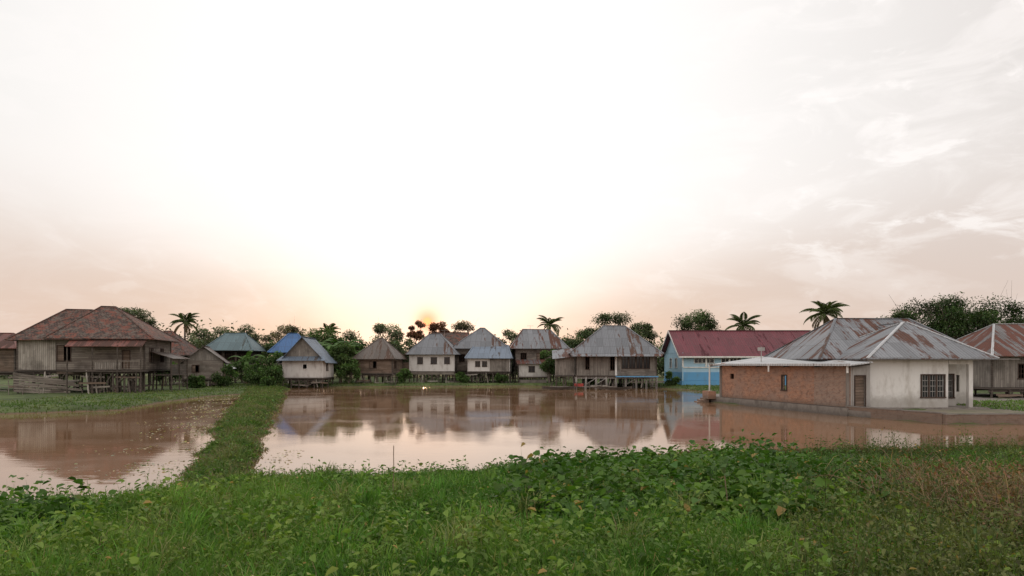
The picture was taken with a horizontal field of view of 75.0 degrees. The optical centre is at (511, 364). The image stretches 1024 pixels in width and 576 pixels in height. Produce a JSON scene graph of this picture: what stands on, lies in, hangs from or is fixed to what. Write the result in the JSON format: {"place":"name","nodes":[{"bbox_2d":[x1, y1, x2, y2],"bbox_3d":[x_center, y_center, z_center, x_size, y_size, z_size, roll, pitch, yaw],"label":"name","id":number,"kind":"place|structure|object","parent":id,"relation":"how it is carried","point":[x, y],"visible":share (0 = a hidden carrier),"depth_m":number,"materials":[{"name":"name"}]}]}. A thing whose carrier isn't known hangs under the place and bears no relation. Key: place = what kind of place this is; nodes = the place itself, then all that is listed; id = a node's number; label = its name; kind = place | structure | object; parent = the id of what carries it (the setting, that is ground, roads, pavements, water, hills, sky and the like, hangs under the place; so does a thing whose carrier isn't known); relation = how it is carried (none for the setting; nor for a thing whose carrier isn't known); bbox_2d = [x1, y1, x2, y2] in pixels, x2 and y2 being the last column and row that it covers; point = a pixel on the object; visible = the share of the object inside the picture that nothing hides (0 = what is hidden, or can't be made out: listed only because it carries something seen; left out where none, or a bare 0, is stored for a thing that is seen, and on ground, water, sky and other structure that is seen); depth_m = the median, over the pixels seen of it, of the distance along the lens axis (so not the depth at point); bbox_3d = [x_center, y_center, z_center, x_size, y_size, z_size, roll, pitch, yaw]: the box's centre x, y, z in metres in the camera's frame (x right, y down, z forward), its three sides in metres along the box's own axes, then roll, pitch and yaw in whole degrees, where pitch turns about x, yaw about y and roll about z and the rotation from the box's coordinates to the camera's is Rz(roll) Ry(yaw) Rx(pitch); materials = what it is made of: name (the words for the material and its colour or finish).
{"place":"outdoors","nodes":[
{"label":"outdoors","id":0,"kind":"place"},
{"bbox_2d":[353,338,407,359],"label":"roof","id":1,"kind":"structure","parent":0,"point":[380,348],"depth_m":94.04,"materials":[{"name":"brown metal"}]},
{"bbox_2d":[0,386,1023,502],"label":"pond water","id":2,"kind":"structure","parent":0,"point":[356,427],"depth_m":30.28,"materials":[{"name":"brown liquid"}]},
{"bbox_2d":[0,373,35,390],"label":"stilts","id":3,"kind":"object","parent":2,"relation":"in","point":[13,380],"visible":0.05,"depth_m":67.37,"materials":[{"name":"brown wood"}]},
{"bbox_2d":[0,349,43,372],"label":"walls","id":4,"kind":"structure","parent":3,"relation":"on","point":[7,360],"depth_m":67.31,"materials":[{"name":"brown wood"}]},
{"bbox_2d":[0,333,15,348],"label":"roof","id":5,"kind":"structure","parent":4,"relation":"on","point":[5,344],"depth_m":67.93,"materials":[{"name":"red metal"}]},
{"bbox_2d":[79,370,142,393],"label":"stilts","id":6,"kind":"object","parent":2,"relation":"in","point":[88,377],"visible":0.76,"depth_m":62.25,"materials":[{"name":"brown wood"}]},
{"bbox_2d":[132,372,185,385],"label":"stilts","id":7,"kind":"object","parent":2,"relation":"in","point":[175,379],"visible":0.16,"depth_m":85.05,"materials":[{"name":"brown wood"}]},
{"bbox_2d":[172,356,188,363],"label":"walls","id":8,"kind":"structure","parent":7,"relation":"on","point":[175,361],"depth_m":85.22,"materials":[{"name":"brown wood"}]},
{"bbox_2d":[163,330,198,355],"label":"roof","id":9,"kind":"structure","parent":8,"relation":"on","point":[184,347],"depth_m":86.90,"materials":[{"name":"brown tile"}]},
{"bbox_2d":[37,396,300,493],"bbox_3d":[-15.472,2.964,35.493,24.970,0.118,59.928,0,0,-44],"label":"floating leaf debris","id":10,"kind":"object","parent":2,"relation":"on","point":[153,464],"visible":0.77,"depth_m":25.91,"materials":[{"name":"brown plant"}]},
{"bbox_2d":[175,380,227,386],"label":"stilts","id":11,"kind":"object","parent":2,"relation":"in","point":[208,383],"visible":0.22,"depth_m":79.78,"materials":[{"name":"brown wood"}]},
{"bbox_2d":[181,360,227,379],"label":"walls","id":12,"kind":"structure","parent":11,"relation":"on","point":[206,368],"depth_m":79.73,"materials":[{"name":"grey wood"}]},
{"bbox_2d":[180,346,230,363],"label":"roof","id":13,"kind":"structure","parent":12,"relation":"on","point":[205,353],"depth_m":79.70,"materials":[{"name":"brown metal"}]},
{"bbox_2d":[282,378,334,387],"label":"stilts","id":14,"kind":"object","parent":2,"relation":"in","point":[306,384],"visible":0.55,"depth_m":85.01,"materials":[{"name":"brown wood"}]},
{"bbox_2d":[282,361,333,378],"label":"walls","id":15,"kind":"structure","parent":14,"relation":"on","point":[309,370],"depth_m":85.03,"materials":[{"name":"white paint"}]},
{"bbox_2d":[278,336,337,363],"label":"roof","id":16,"kind":"structure","parent":15,"relation":"on","point":[305,346],"depth_m":85.04,"materials":[{"name":"grey metal"}]},
{"bbox_2d":[276,356,325,360],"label":"front canopy","id":17,"kind":"object","parent":16,"relation":"attached to","point":[302,358],"visible":1,"depth_m":84.48,"materials":[{"name":"grey metal"}]},
{"bbox_2d":[574,377,664,387],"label":"stilts","id":18,"kind":"object","parent":2,"relation":"in","point":[625,381],"visible":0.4,"depth_m":83.90,"materials":[{"name":"grey paint"}]},
{"bbox_2d":[574,357,656,376],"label":"walls","id":19,"kind":"structure","parent":18,"relation":"on","point":[599,366],"depth_m":83.91,"materials":[{"name":"grey wood"}]},
{"bbox_2d":[552,348,574,385],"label":"side room","id":20,"kind":"object","parent":19,"relation":"attached to","point":[564,362],"visible":0.77,"depth_m":84.56,"materials":[{"name":"grey wood"}]},
{"bbox_2d":[569,325,664,356],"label":"roof","id":21,"kind":"structure","parent":19,"relation":"on","point":[614,341],"depth_m":84.32,"materials":[{"name":"grey metal"}]},
{"bbox_2d":[585,357,649,370],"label":"windows","id":22,"kind":"structure","parent":19,"relation":"attached to","point":[639,362],"depth_m":83.74,"materials":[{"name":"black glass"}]},
{"bbox_2d":[615,357,657,376],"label":"wall trim","id":23,"kind":"structure","parent":19,"relation":"attached to","point":[638,373],"depth_m":83.59,"materials":[{"name":"grey wood"}]},
{"bbox_2d":[0,370,1023,574],"bbox_3d":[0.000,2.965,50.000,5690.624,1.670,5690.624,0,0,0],"label":"ground","id":24,"kind":"structure","parent":0,"point":[13,395],"depth_m":62.07,"materials":[{"name":"green plant"}]},
{"bbox_2d":[8,371,170,392],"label":"stilts","id":25,"kind":"object","parent":24,"relation":"on","point":[63,376],"visible":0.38,"depth_m":63.91,"materials":[{"name":"brown wood"}]},
{"bbox_2d":[15,339,170,371],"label":"walls","id":26,"kind":"structure","parent":25,"relation":"on","point":[81,358],"depth_m":63.79,"materials":[{"name":"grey wood"}]},
{"bbox_2d":[13,340,139,392],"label":"cladding boards","id":27,"kind":"object","parent":26,"relation":"attached to","point":[36,354],"visible":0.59,"depth_m":62.36,"materials":[{"name":"grey wood"}]},
{"bbox_2d":[5,306,181,346],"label":"roof","id":28,"kind":"structure","parent":26,"relation":"on","point":[107,326],"depth_m":64.09,"materials":[{"name":"red tile"}]},
{"bbox_2d":[56,345,163,368],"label":"windows","id":29,"kind":"structure","parent":26,"relation":"attached to","point":[60,354],"depth_m":63.98,"materials":[{"name":"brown wood"}]},
{"bbox_2d":[64,345,147,393],"bbox_3d":[-38.058,0.700,62.760,6.600,5.000,1.650,0,0,-12],"label":"veranda","id":30,"kind":"object","parent":24,"relation":"on","point":[117,371],"visible":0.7,"depth_m":62.23,"materials":[{"name":"brown wood"}]},
{"bbox_2d":[110,300,158,328],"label":"broadleaf tree","id":31,"kind":"object","parent":24,"relation":"on","point":[139,314],"visible":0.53,"depth_m":109.80,"materials":[{"name":"green plant"}]},
{"bbox_2d":[150,351,188,390],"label":"side porch","id":32,"kind":"object","parent":24,"relation":"on","point":[179,369],"visible":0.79,"depth_m":68.41,"materials":[{"name":"grey wood"}]},
{"bbox_2d":[170,313,198,339],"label":"coconut palm tree","id":33,"kind":"object","parent":24,"relation":"on","point":[185,320],"visible":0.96,"depth_m":111.70,"materials":[{"name":"green plant"}]},
{"bbox_2d":[186,374,205,387],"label":"leafy bush","id":34,"kind":"object","parent":24,"relation":"on","point":[196,382],"visible":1,"depth_m":75.61,"materials":[{"name":"green plant"}]},
{"bbox_2d":[53,385,347,497],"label":"grass berm vegetation","id":35,"kind":"object","parent":24,"relation":"on","point":[256,405],"depth_m":25.26,"materials":[{"name":"green plant"}]},
{"bbox_2d":[192,324,229,347],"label":"broadleaf tree","id":36,"kind":"object","parent":24,"relation":"on","point":[210,337],"visible":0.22,"depth_m":116.08,"materials":[{"name":"green plant"}]},
{"bbox_2d":[209,364,238,387],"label":"leafy bush","id":37,"kind":"object","parent":24,"relation":"on","point":[228,371],"visible":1,"depth_m":77.64,"materials":[{"name":"green plant"}]},
{"bbox_2d":[223,324,265,372],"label":"broadleaf tree","id":38,"kind":"object","parent":24,"relation":"on","point":[255,336],"visible":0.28,"depth_m":112.37,"materials":[{"name":"green plant"}]},
{"bbox_2d":[261,366,285,384],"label":"leafy bush","id":39,"kind":"object","parent":24,"relation":"on","point":[276,371],"visible":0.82,"depth_m":80.13,"materials":[{"name":"green plant"}]},
{"bbox_2d":[261,319,305,343],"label":"broadleaf tree","id":40,"kind":"object","parent":24,"relation":"on","point":[286,330],"visible":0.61,"depth_m":119.35,"materials":[{"name":"green plant"}]},
{"bbox_2d":[305,325,343,381],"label":"broadleaf tree","id":41,"kind":"object","parent":24,"relation":"on","point":[320,338],"visible":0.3,"depth_m":103.21,"materials":[{"name":"green plant"}]},
{"bbox_2d":[0,318,664,378],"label":"distant tree line","id":42,"kind":"object","parent":24,"relation":"on","point":[194,340],"visible":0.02,"depth_m":129.00,"materials":[{"name":"green plant"}]},
{"bbox_2d":[328,343,359,383],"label":"broadleaf tree","id":43,"kind":"object","parent":24,"relation":"on","point":[342,353],"visible":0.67,"depth_m":92.28,"materials":[{"name":"green plant"}]},
{"bbox_2d":[335,361,361,383],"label":"leafy bush","id":44,"kind":"object","parent":24,"relation":"on","point":[352,368],"visible":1,"depth_m":90.70,"materials":[{"name":"green plant"}]},
{"bbox_2d":[332,329,369,380],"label":"broadleaf tree","id":45,"kind":"object","parent":24,"relation":"on","point":[352,337],"visible":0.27,"depth_m":105.91,"materials":[{"name":"green plant"}]},
{"bbox_2d":[355,374,397,383],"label":"stilts","id":46,"kind":"object","parent":24,"relation":"on","point":[364,381],"visible":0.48,"depth_m":93.43,"materials":[{"name":"brown wood"}]},
{"bbox_2d":[356,359,402,373],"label":"walls","id":47,"kind":"structure","parent":46,"relation":"on","point":[385,366],"depth_m":93.35,"materials":[{"name":"brown wood"}]},
{"bbox_2d":[369,319,406,378],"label":"broadleaf tree","id":48,"kind":"object","parent":24,"relation":"on","point":[379,329],"visible":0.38,"depth_m":115.44,"materials":[{"name":"green plant"}]},
{"bbox_2d":[389,337,416,361],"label":"broadleaf tree","id":49,"kind":"object","parent":24,"relation":"on","point":[409,342],"visible":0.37,"depth_m":110.94,"materials":[{"name":"green plant"}]},
{"bbox_2d":[406,320,426,377],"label":"broadleaf tree","id":50,"kind":"object","parent":24,"relation":"on","point":[417,335],"visible":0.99,"depth_m":130.47,"materials":[{"name":"red plant"}]},
{"bbox_2d":[409,372,458,382],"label":"stilts","id":51,"kind":"object","parent":24,"relation":"on","point":[431,380],"visible":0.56,"depth_m":98.20,"materials":[{"name":"brown wood"}]},
{"bbox_2d":[409,355,460,371],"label":"walls","id":52,"kind":"structure","parent":51,"relation":"on","point":[428,366],"depth_m":98.22,"materials":[{"name":"white paint"}]},
{"bbox_2d":[404,333,463,355],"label":"roof","id":53,"kind":"structure","parent":52,"relation":"on","point":[435,344],"depth_m":98.71,"materials":[{"name":"grey metal"}]},
{"bbox_2d":[451,371,507,382],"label":"stilts","id":54,"kind":"object","parent":24,"relation":"on","point":[479,381],"visible":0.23,"depth_m":100.88,"materials":[{"name":"brown wood"}]},
{"bbox_2d":[456,349,469,370],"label":"walls","id":55,"kind":"structure","parent":54,"relation":"on","point":[462,364],"depth_m":100.95,"materials":[{"name":"brown wood"}]},
{"bbox_2d":[453,328,506,348],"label":"roof","id":56,"kind":"structure","parent":55,"relation":"on","point":[482,337],"depth_m":101.39,"materials":[{"name":"grey metal"}]},
{"bbox_2d":[0,429,972,532],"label":"broadleaf ground plants","id":57,"kind":"object","parent":24,"relation":"on","point":[625,467],"visible":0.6,"depth_m":10.79,"materials":[{"name":"green plant"}]},
{"bbox_2d":[465,372,511,382],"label":"stilts","id":58,"kind":"object","parent":24,"relation":"on","point":[486,373],"visible":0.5,"depth_m":96.74,"materials":[{"name":"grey wood"}]},
{"bbox_2d":[467,358,511,371],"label":"front wing","id":59,"kind":"structure","parent":58,"relation":"on","point":[471,365],"depth_m":96.79,"materials":[{"name":"white paint"}]},
{"bbox_2d":[464,345,513,358],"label":"wing roof","id":60,"kind":"structure","parent":59,"relation":"on","point":[499,352],"depth_m":97.93,"materials":[{"name":"grey metal"}]},
{"bbox_2d":[490,359,508,370],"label":"wing cladding","id":61,"kind":"structure","parent":59,"relation":"attached to","point":[499,364],"depth_m":96.57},
{"bbox_2d":[0,426,1023,575],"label":"foreground weeds","id":62,"kind":"object","parent":24,"relation":"on","point":[448,550],"visible":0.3,"depth_m":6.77,"materials":[{"name":"green plant"}]},
{"bbox_2d":[0,421,1023,575],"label":"foreground grass","id":63,"kind":"structure","parent":24,"relation":"on","point":[198,523],"depth_m":7.60,"materials":[{"name":"green plant"}]},
{"bbox_2d":[516,359,551,382],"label":"lean to","id":64,"kind":"object","parent":24,"relation":"on","point":[529,361],"visible":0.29,"depth_m":97.68,"materials":[{"name":"metal"}]},
{"bbox_2d":[517,364,547,377],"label":"room","id":65,"kind":"object","parent":64,"relation":"attached to","point":[524,372],"visible":0.69,"depth_m":97.48,"materials":[{"name":"white paint"}]},
{"bbox_2d":[511,367,560,382],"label":"stilts","id":66,"kind":"object","parent":24,"relation":"on","point":[514,369],"visible":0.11,"depth_m":102.72,"materials":[{"name":"brown wood"}]},
{"bbox_2d":[512,349,559,366],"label":"walls","id":67,"kind":"structure","parent":66,"relation":"on","point":[531,353],"depth_m":99.74,"materials":[{"name":"grey wood"}]},
{"bbox_2d":[509,329,569,349],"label":"roof","id":68,"kind":"structure","parent":67,"relation":"on","point":[537,339],"depth_m":100.61,"materials":[{"name":"metal"}]},
{"bbox_2d":[539,349,554,382],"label":"tree","id":69,"kind":"object","parent":24,"relation":"on","point":[548,367],"visible":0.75,"depth_m":95.60,"materials":[{"name":"green plant"}]},
{"bbox_2d":[537,315,563,379],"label":"coconut palm tree","id":70,"kind":"object","parent":24,"relation":"on","point":[548,323],"visible":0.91,"depth_m":117.64,"materials":[{"name":"green plant"}]},
{"bbox_2d":[590,311,632,330],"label":"broadleaf tree","id":71,"kind":"object","parent":24,"relation":"on","point":[605,318],"visible":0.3,"depth_m":114.71,"materials":[{"name":"green plant"}]},
{"bbox_2d":[630,321,659,345],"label":"broadleaf tree","id":72,"kind":"object","parent":24,"relation":"on","point":[644,331],"visible":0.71,"depth_m":117.17,"materials":[{"name":"green plant"}]},
{"bbox_2d":[670,309,719,329],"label":"broadleaf tree","id":73,"kind":"object","parent":24,"relation":"on","point":[697,321],"visible":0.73,"depth_m":119.59,"materials":[{"name":"green plant"}]},
{"bbox_2d":[664,358,785,384],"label":"plinth and trim","id":74,"kind":"structure","parent":24,"relation":"on","point":[695,378],"depth_m":85.94,"materials":[{"name":"blue paint"}]},
{"bbox_2d":[664,353,747,380],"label":"walls","id":75,"kind":"structure","parent":74,"relation":"on","point":[688,362],"depth_m":86.00,"materials":[{"name":"blue paint"}]},
{"bbox_2d":[662,330,810,356],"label":"roof","id":76,"kind":"structure","parent":75,"relation":"on","point":[717,342],"depth_m":88.70,"materials":[{"name":"red metal"}]},
{"bbox_2d":[661,331,762,357],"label":"fascia","id":77,"kind":"structure","parent":76,"relation":"attached to","point":[707,356],"depth_m":85.25,"materials":[{"name":"white paint"}]},
{"bbox_2d":[725,312,761,329],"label":"coconut palm tree","id":78,"kind":"object","parent":24,"relation":"on","point":[742,323],"visible":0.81,"depth_m":104.55,"materials":[{"name":"green plant"}]},
{"bbox_2d":[481,444,1023,469],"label":"shoreline dried plants","id":79,"kind":"object","parent":24,"relation":"on","point":[800,450],"visible":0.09,"depth_m":20.23,"materials":[{"name":"brown plant"}]},
{"bbox_2d":[799,301,848,328],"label":"coconut palm tree","id":80,"kind":"object","parent":24,"relation":"on","point":[831,309],"visible":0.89,"depth_m":67.76,"materials":[{"name":"green plant"}]},
{"bbox_2d":[709,394,1023,424],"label":"concrete yard platform","id":81,"kind":"structure","parent":24,"relation":"on","point":[978,416],"depth_m":37.16,"materials":[{"name":"concrete"}]},
{"bbox_2d":[719,363,869,406],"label":"walls","id":82,"kind":"structure","parent":81,"relation":"on","point":[828,385],"depth_m":43.56,"materials":[{"name":"brick"}]},
{"bbox_2d":[708,357,872,367],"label":"roof","id":83,"kind":"structure","parent":82,"relation":"on","point":[766,361],"depth_m":45.15,"materials":[{"name":"metal"}]},
{"bbox_2d":[780,374,865,406],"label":"window and door","id":84,"kind":"structure","parent":82,"relation":"attached to","point":[859,393],"depth_m":39.42,"materials":[{"name":"brown wood"}]},
{"bbox_2d":[848,359,998,408],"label":"walls","id":85,"kind":"structure","parent":81,"relation":"on","point":[894,383],"depth_m":40.00,"materials":[{"name":"white paint"}]},
{"bbox_2d":[763,318,999,359],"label":"roof","id":86,"kind":"structure","parent":85,"relation":"on","point":[866,338],"depth_m":43.28,"materials":[{"name":"metal"}]},
{"bbox_2d":[920,374,954,397],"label":"windows","id":87,"kind":"structure","parent":85,"relation":"attached to","point":[931,385],"depth_m":40.07,"materials":[{"name":"white glass"}]},
{"bbox_2d":[745,421,1023,575],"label":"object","id":88,"kind":"object","parent":24,"relation":"on","point":[998,569],"visible":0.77,"depth_m":6.83,"materials":[{"name":"green plant"}]},
{"bbox_2d":[806,443,1023,548],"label":"dry bush","id":89,"kind":"object","parent":24,"relation":"on","point":[1011,487],"visible":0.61,"depth_m":9.09,"materials":[{"name":"brown plant"}]},
{"bbox_2d":[889,291,985,338],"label":"broadleaf tree","id":90,"kind":"object","parent":24,"relation":"on","point":[948,312],"visible":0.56,"depth_m":74.89,"materials":[{"name":"green plant"}]},
{"bbox_2d":[936,307,1004,339],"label":"broadleaf tree","id":91,"kind":"object","parent":24,"relation":"on","point":[986,316],"visible":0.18,"depth_m":74.55,"materials":[{"name":"green plant"}]},
{"bbox_2d":[956,281,1023,338],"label":"broadleaf tree","id":92,"kind":"object","parent":24,"relation":"on","point":[1011,311],"visible":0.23,"depth_m":76.19,"materials":[{"name":"green plant"}]},
{"bbox_2d":[973,389,1023,397],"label":"stilts","id":93,"kind":"object","parent":24,"relation":"on","point":[1009,393],"visible":0.3,"depth_m":52.34,"materials":[{"name":"brown wood"}]},
{"bbox_2d":[973,356,1023,389],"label":"walls","id":94,"kind":"structure","parent":93,"relation":"on","point":[1001,372],"depth_m":52.33,"materials":[{"name":"grey wood"}]},
{"bbox_2d":[956,323,1023,356],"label":"roof","id":95,"kind":"structure","parent":94,"relation":"on","point":[1002,339],"depth_m":54.20,"materials":[{"name":"metal"}]},
{"bbox_2d":[0,382,1023,424],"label":"bank grass","id":96,"kind":"structure","parent":0,"point":[986,403],"depth_m":52.73,"materials":[{"name":"green plant"}]},
{"bbox_2d":[0,0,1023,363],"label":"sky","id":97,"kind":"structure","parent":0,"point":[495,166],"materials":[{"name":"white"}]},
{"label":"stilts","id":98,"kind":"object","parent":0,"visible":0},
{"bbox_2d":[217,351,260,368],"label":"walls","id":99,"kind":"structure","parent":98,"relation":"on","point":[253,353],"depth_m":100.46,"materials":[{"name":"brown wood"}]},
{"bbox_2d":[206,333,266,351],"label":"roof","id":100,"kind":"structure","parent":99,"relation":"on","point":[235,342],"depth_m":96.08,"materials":[{"name":"green metal"}]},
{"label":"stilts","id":101,"kind":"object","parent":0,"visible":0},
{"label":"walls","id":102,"kind":"object","parent":101,"relation":"on","visible":0},
{"bbox_2d":[432,332,468,344],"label":"roof","id":103,"kind":"structure","parent":102,"relation":"on","point":[453,338],"depth_m":114.34,"materials":[{"name":"brown metal"}]},
{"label":"walls","id":104,"kind":"object","parent":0,"visible":0},
{"bbox_2d":[267,333,300,352],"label":"roof","id":105,"kind":"structure","parent":104,"relation":"on","point":[286,343],"depth_m":95.06,"materials":[{"name":"blue metal"}]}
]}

